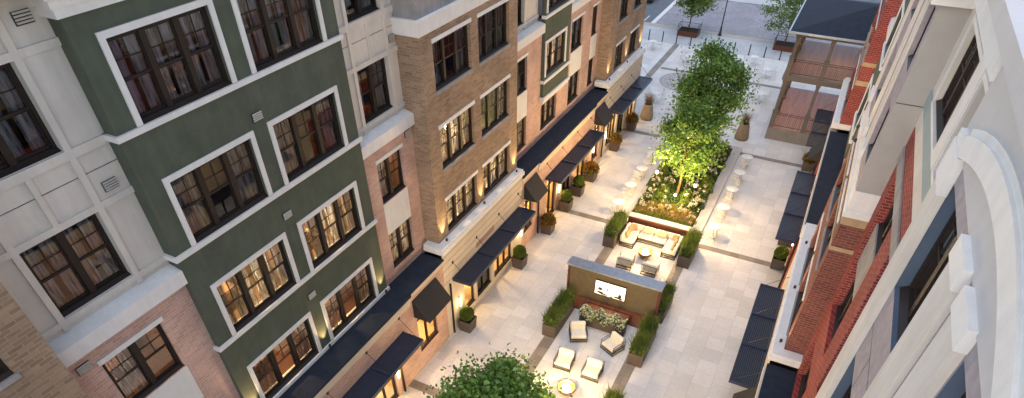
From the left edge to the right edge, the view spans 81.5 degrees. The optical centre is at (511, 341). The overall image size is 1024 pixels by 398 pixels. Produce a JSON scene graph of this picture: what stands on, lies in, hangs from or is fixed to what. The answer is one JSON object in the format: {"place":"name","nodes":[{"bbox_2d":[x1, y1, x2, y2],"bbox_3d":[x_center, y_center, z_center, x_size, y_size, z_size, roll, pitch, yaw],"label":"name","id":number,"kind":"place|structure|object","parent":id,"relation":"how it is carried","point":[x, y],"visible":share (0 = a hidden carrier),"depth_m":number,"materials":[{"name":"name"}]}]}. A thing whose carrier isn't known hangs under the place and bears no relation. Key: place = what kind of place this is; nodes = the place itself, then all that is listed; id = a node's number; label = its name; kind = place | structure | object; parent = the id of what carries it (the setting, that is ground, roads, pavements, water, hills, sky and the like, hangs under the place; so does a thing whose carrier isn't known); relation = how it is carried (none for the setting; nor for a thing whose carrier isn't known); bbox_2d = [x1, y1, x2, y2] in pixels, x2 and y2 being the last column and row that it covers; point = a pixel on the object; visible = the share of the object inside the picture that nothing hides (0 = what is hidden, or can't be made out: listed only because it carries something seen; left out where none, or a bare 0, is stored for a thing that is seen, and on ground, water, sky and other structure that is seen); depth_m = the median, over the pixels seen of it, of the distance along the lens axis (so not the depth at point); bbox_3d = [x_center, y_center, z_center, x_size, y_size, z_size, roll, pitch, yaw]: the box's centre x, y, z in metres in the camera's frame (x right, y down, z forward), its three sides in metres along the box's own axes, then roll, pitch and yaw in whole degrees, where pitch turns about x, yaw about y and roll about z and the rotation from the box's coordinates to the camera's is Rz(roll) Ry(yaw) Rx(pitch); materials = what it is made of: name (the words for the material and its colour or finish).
{"place":"outdoors","nodes":[
{"label":"outdoors","id":0,"kind":"place"},
{"bbox_2d":[423,343,572,397],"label":"tree","id":1,"kind":"object","parent":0,"point":[500,377],"visible":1,"depth_m":19.45,"materials":[{"name":"green plant"}]},
{"bbox_2d":[375,39,840,397],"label":"courtyard paving","id":2,"kind":"structure","parent":0,"point":[694,350],"depth_m":32.25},
{"bbox_2d":[0,0,652,397],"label":"apartment building","id":3,"kind":"structure","parent":2,"relation":"on","point":[276,198],"depth_m":17.43,"materials":[{"name":"brown brick"}]},
{"bbox_2d":[0,358,13,382],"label":"window","id":4,"kind":"structure","parent":3,"relation":"in","point":[5,372],"depth_m":11.72,"materials":[{"name":"black glass"}]},
{"bbox_2d":[0,63,61,177],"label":"window","id":5,"kind":"structure","parent":3,"relation":"in","point":[25,140],"depth_m":11.66,"materials":[{"name":"black glass"}]},
{"bbox_2d":[19,213,130,316],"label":"window","id":6,"kind":"structure","parent":3,"relation":"in","point":[77,264],"depth_m":13.54,"materials":[{"name":"black glass"}]},
{"bbox_2d":[102,324,184,397],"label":"window","id":7,"kind":"structure","parent":3,"relation":"in","point":[140,368],"depth_m":15.69,"materials":[{"name":"brown glass"}]},
{"bbox_2d":[106,6,231,123],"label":"window","id":8,"kind":"structure","parent":3,"relation":"in","point":[166,65],"depth_m":13.60,"materials":[{"name":"black glass"}]},
{"bbox_2d":[170,140,267,242],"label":"window","id":9,"kind":"structure","parent":3,"relation":"in","point":[211,195],"depth_m":15.98,"materials":[{"name":"black glass"}]},
{"bbox_2d":[217,241,296,331],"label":"window","id":10,"kind":"structure","parent":3,"relation":"in","point":[239,294],"depth_m":18.11,"materials":[{"name":"glass"}]},
{"bbox_2d":[236,0,322,71],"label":"window","id":11,"kind":"structure","parent":3,"relation":"in","point":[276,31],"depth_m":15.86,"materials":[{"name":"black glass"}]},
{"bbox_2d":[252,319,318,397],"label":"window","id":12,"kind":"structure","parent":3,"relation":"in","point":[270,369],"depth_m":20.49,"materials":[{"name":"brown glass"}]},
{"bbox_2d":[273,93,344,181],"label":"window","id":13,"kind":"structure","parent":3,"relation":"in","point":[310,135],"depth_m":18.18,"materials":[{"name":"black glass"}]},
{"bbox_2d":[302,188,361,268],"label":"window","id":14,"kind":"structure","parent":3,"relation":"in","point":[332,223],"depth_m":20.29,"materials":[{"name":"beige glass"}]},
{"bbox_2d":[324,265,375,336],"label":"window","id":15,"kind":"structure","parent":3,"relation":"in","point":[359,288],"depth_m":22.72,"materials":[{"name":"black glass"}]},
{"bbox_2d":[344,0,378,22],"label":"window","id":16,"kind":"structure","parent":3,"relation":"in","point":[355,9],"depth_m":18.80,"materials":[{"name":"black glass"}]},
{"bbox_2d":[357,57,392,123],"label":"window","id":17,"kind":"structure","parent":3,"relation":"in","point":[372,79],"depth_m":20.70,"materials":[{"name":"black glass"}]},
{"bbox_2d":[382,377,398,397],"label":"window","id":18,"kind":"structure","parent":3,"relation":"in","point":[391,383],"depth_m":25.88,"materials":[{"name":"brown metal"}]},
{"bbox_2d":[377,149,405,204],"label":"window","id":19,"kind":"structure","parent":3,"relation":"in","point":[390,174],"depth_m":22.63,"materials":[{"name":"brown glass"}]},
{"bbox_2d":[389,218,414,267],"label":"window","id":20,"kind":"structure","parent":3,"relation":"in","point":[400,239],"depth_m":24.67,"materials":[{"name":"black glass"}]},
{"bbox_2d":[417,318,438,350],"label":"window","id":21,"kind":"structure","parent":3,"relation":"in","point":[427,331],"depth_m":27.61,"materials":[{"name":"yellow glass"}]},
{"bbox_2d":[424,251,474,306],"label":"window","id":22,"kind":"structure","parent":3,"relation":"in","point":[467,302],"depth_m":30.03,"materials":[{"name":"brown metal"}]},
{"bbox_2d":[432,24,470,91],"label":"window","id":23,"kind":"structure","parent":3,"relation":"in","point":[450,53],"depth_m":22.70,"materials":[{"name":"black glass"}]},
{"bbox_2d":[440,107,473,168],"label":"window","id":24,"kind":"structure","parent":3,"relation":"in","point":[456,137],"depth_m":24.70,"materials":[{"name":"glass"}]},
{"bbox_2d":[446,177,476,230],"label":"window","id":25,"kind":"structure","parent":3,"relation":"in","point":[464,197],"depth_m":26.85,"materials":[{"name":"beige glass"}]},
{"bbox_2d":[464,268,490,299],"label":"window","id":26,"kind":"structure","parent":3,"relation":"in","point":[482,284],"depth_m":30.86,"materials":[{"name":"glass"}]},
{"bbox_2d":[478,2,507,62],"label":"window","id":27,"kind":"structure","parent":3,"relation":"in","point":[491,25],"depth_m":24.47,"materials":[{"name":"black glass"}]},
{"bbox_2d":[481,80,507,136],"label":"window","id":28,"kind":"structure","parent":3,"relation":"in","point":[493,105],"depth_m":27.09,"materials":[{"name":"black glass"}]},
{"bbox_2d":[479,244,510,280],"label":"window","id":29,"kind":"structure","parent":3,"relation":"in","point":[504,257],"depth_m":32.44,"materials":[{"name":"yellow glass"}]},
{"bbox_2d":[483,147,507,196],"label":"window","id":30,"kind":"structure","parent":3,"relation":"in","point":[495,170],"depth_m":28.90,"materials":[{"name":"black glass"}]},
{"bbox_2d":[517,118,524,151],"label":"window","id":31,"kind":"structure","parent":3,"relation":"in","point":[520,125],"depth_m":31.83,"materials":[{"name":"black glass"}]},
{"bbox_2d":[517,58,525,95],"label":"window","id":32,"kind":"structure","parent":3,"relation":"in","point":[521,64],"depth_m":29.75,"materials":[{"name":"black glass"}]},
{"bbox_2d":[540,94,554,130],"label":"window","id":33,"kind":"structure","parent":3,"relation":"in","point":[547,109],"depth_m":34.06,"materials":[{"name":"black glass"}]},
{"bbox_2d":[546,181,554,212],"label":"window","id":34,"kind":"structure","parent":3,"relation":"in","point":[550,185],"depth_m":36.28,"materials":[{"name":"glass"}]},
{"bbox_2d":[538,0,565,20],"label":"window","id":35,"kind":"structure","parent":3,"relation":"in","point":[553,4],"depth_m":29.53,"materials":[{"name":"black glass"}]},
{"bbox_2d":[546,32,563,75],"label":"window","id":36,"kind":"structure","parent":3,"relation":"in","point":[554,47],"depth_m":32.01,"materials":[{"name":"glass"}]},
{"bbox_2d":[567,71,577,104],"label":"window","id":37,"kind":"structure","parent":3,"relation":"in","point":[572,86],"depth_m":36.41,"materials":[{"name":"black glass"}]},
{"bbox_2d":[571,16,581,52],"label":"window","id":38,"kind":"structure","parent":3,"relation":"in","point":[576,25],"depth_m":34.26,"materials":[{"name":"black glass"}]},
{"bbox_2d":[591,5,596,35],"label":"window","id":39,"kind":"structure","parent":3,"relation":"in","point":[593,31],"depth_m":35.92,"materials":[{"name":"black glass"}]},
{"bbox_2d":[594,86,622,135],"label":"window","id":40,"kind":"structure","parent":3,"relation":"in","point":[598,88],"depth_m":43.78,"materials":[{"name":"metal"}]},
{"bbox_2d":[605,113,614,146],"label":"window","id":41,"kind":"structure","parent":3,"relation":"in","point":[610,132],"depth_m":42.65,"materials":[{"name":"glass"}]},
{"bbox_2d":[614,42,622,69],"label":"window","id":42,"kind":"structure","parent":3,"relation":"in","point":[619,48],"depth_m":40.01,"materials":[{"name":"black glass"}]},
{"bbox_2d":[619,0,627,21],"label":"window","id":43,"kind":"structure","parent":3,"relation":"in","point":[624,3],"depth_m":38.07,"materials":[{"name":"black glass"}]},
{"bbox_2d":[628,29,636,55],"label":"window","id":44,"kind":"structure","parent":3,"relation":"in","point":[633,35],"depth_m":41.92,"materials":[{"name":"black glass"}]},
{"bbox_2d":[457,306,476,332],"bbox_3d":[-2.177,-1.128,28.837,0.779,1.348,0.768,19,48,19],"label":"potted shrub","id":45,"kind":"object","parent":2,"relation":"on","point":[467,320],"visible":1,"depth_m":28.62,"materials":[{"name":"green plant"}]},
{"bbox_2d":[511,245,527,269],"bbox_3d":[0.416,-4.665,32.474,0.775,1.335,0.786,19,48,19],"label":"potted shrub","id":46,"kind":"object","parent":2,"relation":"on","point":[519,257],"visible":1,"depth_m":32.29,"materials":[{"name":"green plant"}]},
{"bbox_2d":[539,208,556,234],"bbox_3d":[2.059,-6.937,34.755,1.330,1.402,1.836,-23,49,-22],"label":"potted shrub","id":47,"kind":"object","parent":2,"relation":"on","point":[548,220],"visible":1,"depth_m":34.61,"materials":[{"name":"red plant"}]},
{"bbox_2d":[553,346,575,372],"bbox_3d":[2.414,0.810,27.251,0.818,0.765,0.798,16,47,16],"label":"lounge chair","id":48,"kind":"object","parent":2,"relation":"on","point":[565,357],"visible":1,"depth_m":27.18,"materials":[{"name":"beige fabric"}]},
{"bbox_2d":[557,379,575,395],"bbox_3d":[2.390,2.068,26.148,0.840,0.511,0.840,19,48,19],"label":"fire bowl","id":49,"kind":"object","parent":2,"relation":"on","point":[568,386],"visible":0.98,"depth_m":26.06,"materials":[{"name":"yellow metal"}]},
{"bbox_2d":[569,321,587,341],"bbox_3d":[3.191,-0.481,28.574,0.818,0.765,0.798,-1,44,-1],"label":"lounge chair","id":50,"kind":"object","parent":2,"relation":"on","point":[578,330],"visible":1,"depth_m":28.51,"materials":[{"name":"beige fabric"}]},
{"bbox_2d":[571,175,585,196],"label":"potted shrub","id":51,"kind":"object","parent":2,"relation":"on","point":[578,186],"visible":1,"depth_m":37.72,"materials":[{"name":"green plant"}]},
{"bbox_2d":[580,356,604,382],"bbox_3d":[3.637,1.256,26.793,0.818,0.765,0.798,19,47,18],"label":"lounge chair","id":52,"kind":"object","parent":2,"relation":"on","point":[594,368],"visible":1,"depth_m":26.71,"materials":[{"name":"beige fabric"}]},
{"bbox_2d":[582,155,605,182],"bbox_3d":[5.252,-11.409,39.339,1.720,1.405,1.410,-27,51,-25],"label":"potted shrub","id":53,"kind":"object","parent":2,"relation":"on","point":[590,170],"visible":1,"depth_m":39.00,"materials":[{"name":"red plant"}]},
{"bbox_2d":[579,303,627,336],"bbox_3d":[4.409,-1.009,28.911,2.403,1.075,0.724,19,48,19],"label":"planter","id":54,"kind":"object","parent":2,"relation":"on","point":[600,319],"visible":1,"depth_m":28.76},
{"bbox_2d":[408,44,813,396],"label":"paving bands","id":55,"kind":"object","parent":2,"relation":"on","point":[621,379],"visible":0.27,"depth_m":33.07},
{"bbox_2d":[539,284,579,338],"bbox_3d":[2.362,-1.498,29.112,1.455,1.495,3.128,19,48,19],"label":"planter","id":56,"kind":"object","parent":55,"relation":"on","point":[556,316],"visible":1,"depth_m":28.75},
{"bbox_2d":[559,189,573,211],"bbox_3d":[3.346,-8.726,36.633,0.770,1.342,0.774,19,48,19],"label":"potted shrub","id":57,"kind":"object","parent":55,"relation":"on","point":[565,201],"visible":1,"depth_m":36.44,"materials":[{"name":"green plant"}]},
{"bbox_2d":[566,256,665,328],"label":"media wall","id":58,"kind":"structure","parent":55,"relation":"on","point":[632,295],"depth_m":28.77,"materials":[{"name":"brown"}]},
{"bbox_2d":[602,205,629,248],"bbox_3d":[6.007,-6.635,34.380,1.298,1.493,2.848,19,48,19],"label":"planter","id":59,"kind":"object","parent":55,"relation":"on","point":[615,227],"visible":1,"depth_m":33.95,"materials":[{"name":"plant"}]},
{"bbox_2d":[627,212,691,238],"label":"wall","id":60,"kind":"structure","parent":55,"relation":"on","point":[657,223],"depth_m":34.54,"materials":[{"name":"stone"}]},
{"bbox_2d":[600,331,625,356],"bbox_3d":[4.762,0.088,27.990,0.798,0.765,0.818,-28,51,-26],"label":"lounge chair","id":61,"kind":"object","parent":2,"relation":"on","point":[614,342],"visible":1,"depth_m":27.89,"materials":[{"name":"beige fabric"}]},
{"bbox_2d":[599,383,628,397],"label":"planter","id":62,"kind":"object","parent":2,"relation":"on","point":[610,393],"visible":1,"depth_m":24.77,"materials":[{"name":"plant"}]},
{"bbox_2d":[608,129,623,151],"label":"potted shrub","id":63,"kind":"object","parent":2,"relation":"on","point":[615,140],"visible":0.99,"depth_m":42.11,"materials":[{"name":"red plant"}]},
{"bbox_2d":[616,251,634,270],"bbox_3d":[6.262,-4.482,32.677,0.818,0.765,0.798,18,47,17],"label":"lounge chair","id":64,"kind":"object","parent":2,"relation":"on","point":[625,260],"visible":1,"depth_m":32.45,"materials":[{"name":"beige fabric"}]},
{"bbox_2d":[625,107,641,130],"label":"potted shrub","id":65,"kind":"object","parent":2,"relation":"on","point":[632,120],"visible":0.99,"depth_m":44.50,"materials":[{"name":"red plant"}]},
{"bbox_2d":[638,247,652,258],"bbox_3d":[7.459,-4.943,33.339,0.840,0.507,0.840,19,48,19],"label":"fire bowl","id":66,"kind":"object","parent":2,"relation":"on","point":[645,252],"visible":1,"depth_m":33.23,"materials":[{"name":"brown metal"}]},
{"bbox_2d":[627,312,664,367],"bbox_3d":[6.131,-0.054,27.637,1.321,1.488,3.172,19,48,19],"label":"planter","id":67,"kind":"object","parent":2,"relation":"on","point":[642,341],"visible":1,"depth_m":27.28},
{"bbox_2d":[640,91,655,120],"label":"tapered pot","id":68,"kind":"object","parent":2,"relation":"on","point":[647,112],"visible":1,"depth_m":45.73,"materials":[{"name":"beige concrete"}]},
{"bbox_2d":[640,258,660,277],"bbox_3d":[7.521,-4.038,32.222,0.818,0.765,0.798,21,48,20],"label":"lounge chair","id":69,"kind":"object","parent":2,"relation":"on","point":[648,267],"visible":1,"depth_m":32.02,"materials":[{"name":"beige fabric"}]},
{"bbox_2d":[619,222,683,259],"bbox_3d":[7.978,-5.770,34.046,3.276,0.698,1.628,19,48,19],"label":"corner sofa","id":70,"kind":"object","parent":2,"relation":"on","point":[667,241],"visible":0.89,"depth_m":34.05,"materials":[{"name":"beige fabric"}]},
{"bbox_2d":[657,278,677,323],"bbox_3d":[7.654,-2.007,29.629,1.602,1.501,2.386,19,48,19],"label":"planter","id":71,"kind":"object","parent":2,"relation":"on","point":[669,291],"visible":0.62,"depth_m":29.33,"materials":[{"name":"plant"}]},
{"bbox_2d":[659,72,707,90],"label":"paving medallion","id":72,"kind":"object","parent":2,"relation":"on","point":[664,80],"visible":0.3,"depth_m":52.22,"materials":[{"name":"stone"}]},
{"bbox_2d":[627,139,741,232],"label":"bed kerb","id":73,"kind":"structure","parent":2,"relation":"on","point":[705,213],"depth_m":38.32,"materials":[{"name":"concrete"}]},
{"bbox_2d":[634,142,731,226],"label":"soil","id":74,"kind":"structure","parent":73,"relation":"in","point":[689,189],"depth_m":38.29,"materials":[{"name":"brown soil"}]},
{"bbox_2d":[646,176,661,187],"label":"flowering shrub","id":75,"kind":"object","parent":74,"relation":"on","point":[651,181],"visible":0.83,"depth_m":38.31,"materials":[{"name":"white plant"}]},
{"bbox_2d":[629,198,697,226],"bbox_3d":[9.418,-7.904,36.365,4.044,0.299,2.576,19,48,19],"label":"ground cover","id":76,"kind":"object","parent":74,"relation":"on","point":[679,219],"visible":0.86,"depth_m":36.16,"materials":[{"name":"green plant"}]},
{"bbox_2d":[643,140,730,210],"bbox_3d":[11.905,-11.405,39.986,3.786,0.398,9.872,19,48,19],"label":"foliage","id":77,"kind":"object","parent":74,"relation":"on","point":[680,192],"visible":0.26,"depth_m":38.39,"materials":[{"name":"green plant"}]},
{"bbox_2d":[648,95,739,195],"bbox_3d":[10.779,-11.406,35.719,5.306,6.215,4.516,-16,46,-15],"label":"tree","id":78,"kind":"object","parent":74,"relation":"on","point":[688,117],"visible":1,"depth_m":34.36,"materials":[{"name":"green plant"}]},
{"bbox_2d":[691,196,705,209],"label":"flowering shrub","id":79,"kind":"object","parent":74,"relation":"on","point":[698,199],"visible":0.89,"depth_m":36.61,"materials":[{"name":"white plant"}]},
{"bbox_2d":[693,188,707,202],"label":"flowering shrub","id":80,"kind":"object","parent":74,"relation":"on","point":[702,192],"visible":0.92,"depth_m":37.29,"materials":[{"name":"green plant"}]},
{"bbox_2d":[662,34,761,133],"bbox_3d":[12.630,-15.088,38.037,6.117,8.235,6.754,19,48,19],"label":"tree","id":81,"kind":"object","parent":74,"relation":"on","point":[728,68],"visible":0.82,"depth_m":36.03,"materials":[{"name":"green plant"}]},
{"bbox_2d":[676,223,705,268],"bbox_3d":[9.892,-5.360,33.075,1.466,1.490,2.933,19,48,19],"label":"planter","id":82,"kind":"object","parent":2,"relation":"on","point":[691,241],"visible":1,"depth_m":32.53,"materials":[{"name":"plant"}]},
{"bbox_2d":[735,111,754,140],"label":"tapered pot","id":83,"kind":"object","parent":2,"relation":"on","point":[742,132],"visible":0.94,"depth_m":43.31,"materials":[{"name":"beige concrete"}]},
{"bbox_2d":[770,246,788,270],"bbox_3d":[14.616,-4.596,32.399,0.779,1.339,0.776,19,48,19],"label":"potted shrub","id":84,"kind":"object","parent":2,"relation":"on","point":[780,256],"visible":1,"depth_m":32.17,"materials":[{"name":"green plant"}]},
{"bbox_2d":[801,148,816,171],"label":"potted shrub","id":85,"kind":"object","parent":2,"relation":"on","point":[807,163],"visible":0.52,"depth_m":40.15,"materials":[{"name":"green plant"}]},
{"bbox_2d":[765,0,879,146],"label":"porch pavilion","id":86,"kind":"structure","parent":2,"relation":"on","point":[829,65],"depth_m":41.76,"materials":[{"name":"wood"}]},
{"bbox_2d":[728,0,1023,397],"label":"apartment building","id":87,"kind":"structure","parent":2,"relation":"on","point":[901,228],"depth_m":12.21,"materials":[{"name":"stone"}]},
{"bbox_2d":[769,360,796,371],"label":"window","id":88,"kind":"structure","parent":87,"relation":"in","point":[771,362],"depth_m":23.40,"materials":[{"name":"metal"}]},
{"bbox_2d":[790,284,805,327],"bbox_3d":[10.700,-1.626,21.734,0.220,1.580,2.650,19,48,19],"label":"window","id":89,"kind":"structure","parent":87,"relation":"in","point":[799,300],"depth_m":22.46,"materials":[{"name":"black glass"}]},
{"bbox_2d":[798,366,810,397],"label":"window","id":90,"kind":"structure","parent":87,"relation":"in","point":[804,380],"depth_m":20.03,"materials":[{"name":"black glass"}]},
{"bbox_2d":[819,219,834,263],"bbox_3d":[10.700,-3.809,19.604,0.220,1.720,2.650,19,48,19],"label":"window","id":91,"kind":"structure","parent":87,"relation":"in","point":[829,229],"depth_m":20.36,"materials":[{"name":"black glass"}]},
{"bbox_2d":[830,176,843,213],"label":"window","id":92,"kind":"structure","parent":87,"relation":"in","point":[838,188],"depth_m":22.51,"materials":[{"name":"grey glass"}]},
{"bbox_2d":[831,280,854,340],"bbox_3d":[9.517,-0.862,16.819,0.220,1.650,2.550,19,48,19],"label":"window","id":93,"kind":"structure","parent":87,"relation":"in","point":[841,310],"depth_m":17.63,"materials":[{"name":"black glass"}]},
{"bbox_2d":[866,107,889,161],"bbox_3d":[10.294,-5.833,16.509,0.220,1.500,1.550,19,48,19],"label":"window","id":94,"kind":"structure","parent":87,"relation":"in","point":[870,146],"depth_m":17.17,"materials":[{"name":"black glass"}]},
{"bbox_2d":[875,203,893,256],"bbox_3d":[9.517,-2.921,14.811,0.220,1.500,2.550,19,48,19],"label":"window","id":95,"kind":"structure","parent":87,"relation":"in","point":[883,228],"depth_m":15.71,"materials":[{"name":"black glass"}]},
{"bbox_2d":[907,6,934,70],"bbox_3d":[10.294,-7.623,14.763,0.220,1.500,1.550,19,48,19],"label":"window","id":96,"kind":"structure","parent":87,"relation":"in","point":[910,57],"depth_m":15.38,"materials":[{"name":"brown metal"}]},
{"bbox_2d":[897,208,956,341],"bbox_3d":[5.353,-0.646,7.473,0.220,1.710,2.380,19,48,19],"label":"window","id":97,"kind":"structure","parent":87,"relation":"in","point":[911,297],"depth_m":8.19,"materials":[{"name":"black glass"}]},
{"bbox_2d":[936,35,979,141],"bbox_3d":[9.264,-5.262,12.199,0.220,1.700,2.800,19,48,19],"label":"window","id":98,"kind":"structure","parent":87,"relation":"in","point":[945,106],"depth_m":12.72,"materials":[{"name":"black glass"}]},
{"bbox_2d":[587,303,629,322],"bbox_3d":[4.662,-1.199,29.403,2.200,0.660,0.480,19,48,19],"label":"console table","id":99,"kind":"object","parent":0,"point":[608,311],"visible":0.33,"depth_m":29.20,"materials":[{"name":"brown wood"}]},
{"bbox_2d":[644,0,674,22],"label":"road","id":100,"kind":"structure","parent":0,"point":[654,9],"depth_m":67.71,"materials":[{"name":"grey asphalt"}]},
{"bbox_2d":[644,0,677,22],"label":"road markings","id":101,"kind":"object","parent":100,"relation":"on","point":[657,18],"visible":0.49,"depth_m":66.34,"materials":[{"name":"paint"}]},
{"bbox_2d":[644,22,773,43],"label":"kerb","id":102,"kind":"structure","parent":100,"relation":"on","point":[715,33],"depth_m":60.98,"materials":[{"name":"concrete"}]},
{"bbox_2d":[642,25,791,61],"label":"pavement","id":103,"kind":"structure","parent":0,"point":[742,46],"depth_m":59.14,"materials":[{"name":"grey concrete"}]},
{"bbox_2d":[677,20,701,37],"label":"tree planter","id":104,"kind":"object","parent":103,"relation":"on","point":[687,31],"visible":1,"depth_m":60.37,"materials":[{"name":"orange metal"}]},
{"bbox_2d":[673,0,722,27],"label":"tree","id":105,"kind":"object","parent":104,"relation":"in","point":[693,5],"visible":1,"depth_m":58.53,"materials":[{"name":"green plant"}]},
{"bbox_2d":[772,32,795,52],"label":"tree planter","id":106,"kind":"object","parent":103,"relation":"on","point":[779,45],"visible":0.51,"depth_m":57.37,"materials":[{"name":"brown wood"}]},
{"bbox_2d":[758,0,804,41],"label":"tree","id":107,"kind":"object","parent":106,"relation":"in","point":[792,15],"visible":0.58,"depth_m":55.90,"materials":[{"name":"green plant"}]},
{"bbox_2d":[656,0,862,47],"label":"cobbled road","id":108,"kind":"structure","parent":0,"point":[741,19],"depth_m":64.32,"materials":[{"name":"grey stone"}]},
{"bbox_2d":[724,0,800,9],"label":"pavement","id":109,"kind":"structure","parent":0,"point":[759,2],"depth_m":69.16,"materials":[{"name":"grey concrete"}]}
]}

